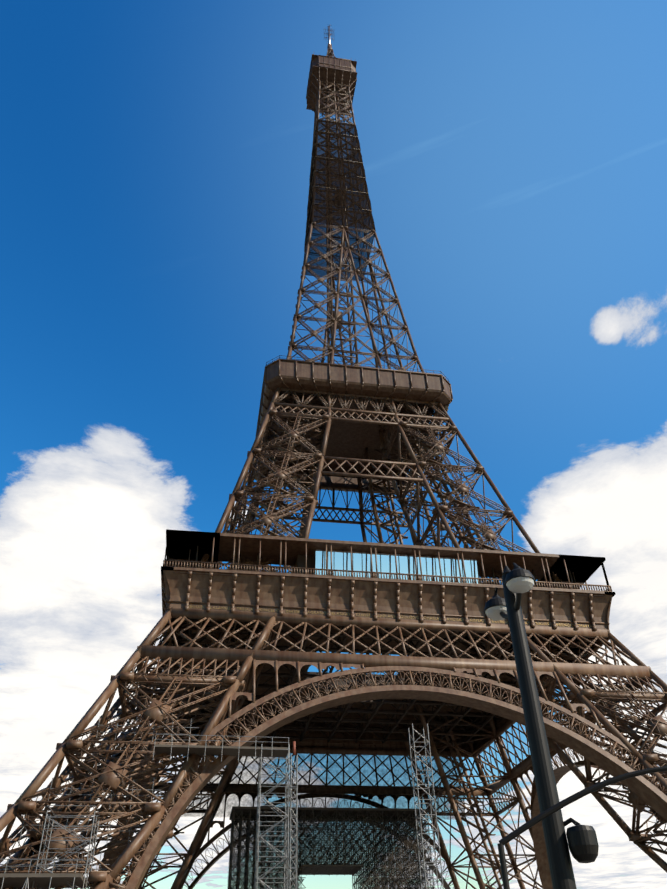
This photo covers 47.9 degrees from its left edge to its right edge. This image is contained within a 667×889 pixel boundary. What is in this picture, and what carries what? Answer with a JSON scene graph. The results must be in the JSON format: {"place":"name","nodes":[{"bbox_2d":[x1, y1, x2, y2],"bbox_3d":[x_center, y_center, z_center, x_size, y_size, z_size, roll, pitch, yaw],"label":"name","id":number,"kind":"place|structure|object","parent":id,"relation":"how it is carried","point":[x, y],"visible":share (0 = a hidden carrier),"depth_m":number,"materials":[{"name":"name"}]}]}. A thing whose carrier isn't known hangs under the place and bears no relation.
{"place":"outdoors","nodes":[
{"label":"outdoors","id":0,"kind":"place"},
{"bbox_2d":[0,716,443,888],"bbox_3d":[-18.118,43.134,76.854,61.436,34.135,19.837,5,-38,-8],"label":"scaffold towers","id":1,"kind":"structure","parent":0,"point":[288,758],"depth_m":82.88,"materials":[{"name":"grey metal"}]},
{"bbox_2d":[185,745,462,888],"bbox_3d":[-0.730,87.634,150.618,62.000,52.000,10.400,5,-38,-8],"label":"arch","id":2,"kind":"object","parent":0,"point":[307,834],"visible":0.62,"depth_m":155.89,"materials":[{"name":"brown metal"}]},
{"bbox_2d":[228,809,433,888],"bbox_3d":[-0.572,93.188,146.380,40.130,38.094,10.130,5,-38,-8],"label":"net","id":3,"kind":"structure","parent":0,"point":[351,859],"depth_m":152.26,"materials":[{"name":"black fabric"}]},
{"bbox_2d":[0,0,666,888],"label":"sky","id":4,"kind":"structure","parent":0,"point":[155,155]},
{"label":"ground","id":5,"kind":"structure","parent":0,"visible":0},
{"bbox_2d":[0,744,429,887],"bbox_3d":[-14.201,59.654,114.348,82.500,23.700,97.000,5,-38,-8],"label":"scaffold decks","id":6,"kind":"object","parent":5,"relation":"on","point":[18,880],"visible":0.69,"depth_m":87.15,"materials":[{"name":"grey metal"}]},
{"bbox_2d":[0,25,666,888],"bbox_3d":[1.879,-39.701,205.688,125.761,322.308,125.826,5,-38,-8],"label":"tower","id":7,"kind":"structure","parent":5,"relation":"on","point":[160,701],"depth_m":117.12,"materials":[{"name":"metal"}]},
{"bbox_2d":[328,26,330,43],"bbox_3d":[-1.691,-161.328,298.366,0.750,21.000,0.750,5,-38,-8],"label":"antenna","id":8,"kind":"object","parent":7,"relation":"attached to","point":[329,35],"visible":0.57,"depth_m":299.23,"materials":[{"name":"silver metal"}]},
{"bbox_2d":[0,54,666,888],"bbox_3d":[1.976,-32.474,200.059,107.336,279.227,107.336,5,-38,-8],"label":"eiffel tower panels","id":9,"kind":"object","parent":7,"relation":"attached to","point":[350,440],"visible":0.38,"depth_m":118.40,"materials":[{"name":"brown metal"}]},
{"bbox_2d":[293,741,295,754],"bbox_3d":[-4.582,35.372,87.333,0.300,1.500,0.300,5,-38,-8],"label":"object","id":10,"kind":"object","parent":9,"relation":"attached to","point":[294,747],"visible":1,"depth_m":87.22,"materials":[{"name":"brown"}]},
{"bbox_2d":[188,546,575,588],"bbox_3d":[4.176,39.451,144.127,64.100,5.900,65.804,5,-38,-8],"label":"first floor mullions","id":11,"kind":"object","parent":9,"relation":"on","point":[399,567],"visible":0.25,"depth_m":119.59,"materials":[{"name":"brown metal"}]},
{"bbox_2d":[315,549,477,583],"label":"window","id":12,"kind":"structure","parent":11,"relation":"attached to","point":[387,564],"depth_m":119.28,"materials":[{"name":"blue glass"}]},
{"bbox_2d":[296,555,480,685],"bbox_3d":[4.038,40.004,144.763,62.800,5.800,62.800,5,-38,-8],"label":"first floor pavilions","id":13,"kind":"object","parent":9,"relation":"on","point":[300,561],"visible":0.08,"depth_m":120.04,"materials":[{"name":"brown metal"}]},
{"bbox_2d":[304,119,371,262],"bbox_3d":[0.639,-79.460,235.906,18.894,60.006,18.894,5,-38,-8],"label":"renovation net ropes","id":14,"kind":"object","parent":7,"relation":"hanging from","point":[320,171],"visible":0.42,"depth_m":233.74,"materials":[{"name":"black fabric"}]},
{"bbox_2d":[303,119,375,280],"bbox_3d":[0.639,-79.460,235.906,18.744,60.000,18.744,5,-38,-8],"label":"safety netting","id":15,"kind":"object","parent":7,"relation":"attached to","point":[331,206],"visible":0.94,"depth_m":227.38,"materials":[{"name":"black fabric"}]},
{"bbox_2d":[325,87,358,365],"bbox_3d":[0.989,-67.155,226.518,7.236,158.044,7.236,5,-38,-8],"label":"elevator shaft","id":16,"kind":"object","parent":7,"relation":"in","point":[330,308],"visible":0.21,"depth_m":205.58,"materials":[{"name":"brown metal"}]},
{"bbox_2d":[177,619,574,744],"bbox_3d":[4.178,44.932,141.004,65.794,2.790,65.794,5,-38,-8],"label":"first floor underside girders","id":17,"kind":"object","parent":7,"relation":"on","point":[347,709],"visible":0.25,"depth_m":148.41,"materials":[{"name":"brown metal"}]},
{"bbox_2d":[484,563,598,888],"bbox_3d":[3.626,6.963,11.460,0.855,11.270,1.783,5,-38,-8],"label":"lamp post","id":18,"kind":"object","parent":5,"relation":"on","point":[581,845],"visible":0.92,"depth_m":12.38,"materials":[{"name":"metal"}]},
{"bbox_2d":[485,577,533,620],"bbox_3d":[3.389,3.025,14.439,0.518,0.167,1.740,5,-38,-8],"label":"lamp post double globes","id":19,"kind":"object","parent":18,"relation":"attached to","point":[520,585],"visible":0.88,"depth_m":13.92,"materials":[{"name":"white glass"}]},
{"bbox_2d":[497,766,666,888],"bbox_3d":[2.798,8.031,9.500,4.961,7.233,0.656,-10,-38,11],"label":"pole","id":20,"kind":"object","parent":5,"relation":"on","point":[546,814],"visible":1,"depth_m":11.33,"materials":[{"name":"metal"}]}
]}

